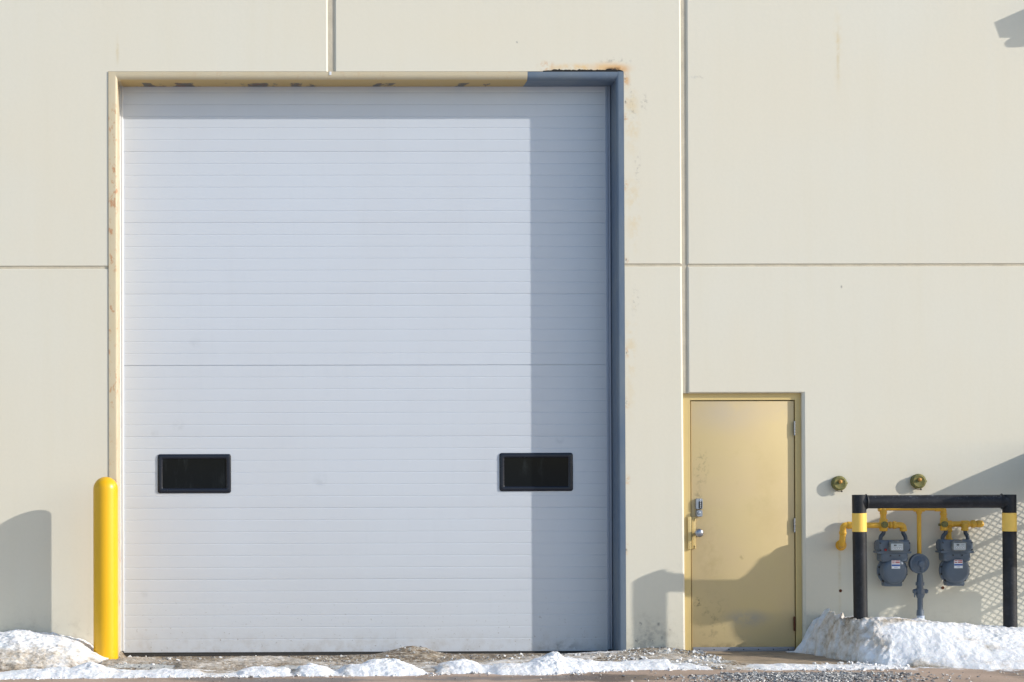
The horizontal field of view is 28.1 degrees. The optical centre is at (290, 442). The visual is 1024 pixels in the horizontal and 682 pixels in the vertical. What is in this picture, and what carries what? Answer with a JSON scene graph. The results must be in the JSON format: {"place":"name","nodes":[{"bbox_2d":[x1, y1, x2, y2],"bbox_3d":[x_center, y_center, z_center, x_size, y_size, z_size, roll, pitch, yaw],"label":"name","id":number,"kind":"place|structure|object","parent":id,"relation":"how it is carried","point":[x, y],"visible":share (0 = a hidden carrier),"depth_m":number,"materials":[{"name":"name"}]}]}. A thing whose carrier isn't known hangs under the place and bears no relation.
{"place":"outdoors","nodes":[
{"label":"outdoors","id":0,"kind":"place"},
{"bbox_2d":[0,646,1023,681],"bbox_3d":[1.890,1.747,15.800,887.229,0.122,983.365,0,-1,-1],"label":"ground","id":1,"kind":"structure","parent":0,"point":[750,657],"depth_m":15.37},
{"bbox_2d":[0,629,108,669],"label":"snow bank","id":2,"kind":"structure","parent":1,"relation":"on","point":[21,649],"depth_m":16.14,"materials":[{"name":"white snow"}]},
{"bbox_2d":[93,477,117,658],"bbox_3d":[-1.521,1.128,16.660,0.204,1.694,0.204,0,-1,-1],"label":"bollard","id":3,"kind":"object","parent":1,"relation":"on","point":[105,566],"visible":0.93,"depth_m":16.57,"materials":[{"name":"yellow plastic"}]},
{"bbox_2d":[109,646,722,669],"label":"mud pebbles","id":4,"kind":"object","parent":1,"relation":"on","point":[200,658],"visible":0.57,"depth_m":16.55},
{"bbox_2d":[101,651,759,672],"bbox_3d":[1.085,1.787,16.246,5.175,0.120,1.695,0,-1,-1],"label":"snow crust","id":5,"kind":"object","parent":1,"relation":"on","point":[239,663],"visible":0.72,"depth_m":16.12},
{"bbox_2d":[4,646,909,679],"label":"snow crumbs","id":6,"kind":"object","parent":1,"relation":"on","point":[718,658],"visible":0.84,"depth_m":15.64,"materials":[{"name":"white snow"}]},
{"bbox_2d":[0,651,1019,679],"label":"snow ridge","id":7,"kind":"structure","parent":1,"relation":"on","point":[553,662],"depth_m":15.38,"materials":[{"name":"white snow"}]},
{"bbox_2d":[0,0,1023,656],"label":"warehouse building","id":8,"kind":"structure","parent":1,"relation":"on","point":[442,326],"depth_m":17.10,"materials":[{"name":"beige concrete"}]},
{"bbox_2d":[120,86,612,656],"bbox_3d":[0.640,-0.669,17.322,4.225,5.022,0.081,0,-1,-1],"label":"overhead door","id":9,"kind":"structure","parent":8,"relation":"in","point":[365,332],"depth_m":17.31,"materials":[{"name":"white paint"}]},
{"bbox_2d":[688,401,795,650],"bbox_3d":[3.819,0.720,17.082,0.920,2.147,0.129,0,-1,-1],"label":"steel door","id":10,"kind":"structure","parent":8,"relation":"in","point":[742,524],"depth_m":17.10,"materials":[{"name":"beige paint"}]},
{"bbox_2d":[831,476,847,491],"bbox_3d":[4.627,0.348,17.034,0.138,0.137,0.094,0,-1,-1],"label":"brass wall cap","id":11,"kind":"object","parent":8,"relation":"attached to","point":[839,483],"visible":1,"depth_m":17.01,"materials":[{"name":"gold metal"}]},
{"bbox_2d":[835,508,983,553],"bbox_3d":[5.212,0.740,16.939,1.233,0.431,0.190,0,-1,3],"label":"yellow gas pipework","id":12,"kind":"object","parent":8,"relation":"attached to","point":[884,524],"visible":0.89,"depth_m":16.90,"materials":[{"name":"metal"}]},
{"bbox_2d":[873,531,911,585],"bbox_3d":[5.044,0.964,16.895,0.281,0.475,0.210,0,-1,-1],"label":"gas meter","id":13,"kind":"object","parent":12,"relation":"attached to","point":[892,559],"visible":1,"depth_m":16.85,"materials":[{"name":"grey paint"}]},
{"bbox_2d":[935,530,973,585],"bbox_3d":[5.567,0.961,16.902,0.281,0.475,0.210,0,-1,-1],"label":"gas meter","id":14,"kind":"object","parent":12,"relation":"attached to","point":[954,558],"visible":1,"depth_m":16.85,"materials":[{"name":"grey metal"}]},
{"bbox_2d":[910,474,926,489],"bbox_3d":[5.297,0.331,17.043,0.138,0.137,0.094,0,-1,-1],"label":"brass wall cap","id":15,"kind":"object","parent":8,"relation":"attached to","point":[918,481],"visible":1,"depth_m":17.02,"materials":[{"name":"gold metal"}]},
{"bbox_2d":[34,671,1014,681],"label":"grit","id":16,"kind":"object","parent":1,"relation":"on","point":[522,675],"visible":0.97,"depth_m":15.01,"materials":[{"name":"grey gravel"}]},
{"bbox_2d":[785,608,1023,668],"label":"snow bank","id":17,"kind":"structure","parent":1,"relation":"on","point":[903,642],"depth_m":16.04,"materials":[{"name":"white snow"}]},
{"bbox_2d":[908,553,928,618],"bbox_3d":[5.257,1.343,16.892,0.166,0.832,0.134,0,-1,-1],"label":"gas regulator","id":18,"kind":"object","parent":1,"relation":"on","point":[918,563],"visible":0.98,"depth_m":16.88,"materials":[{"name":"grey paint"}]},
{"bbox_2d":[852,493,1017,626],"bbox_3d":[5.233,1.183,16.400,1.340,1.541,0.128,0,-1,-1],"label":"pipe guard rail","id":19,"kind":"object","parent":1,"relation":"on","point":[1005,503],"visible":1,"depth_m":16.36,"materials":[{"name":"black metal"}]},
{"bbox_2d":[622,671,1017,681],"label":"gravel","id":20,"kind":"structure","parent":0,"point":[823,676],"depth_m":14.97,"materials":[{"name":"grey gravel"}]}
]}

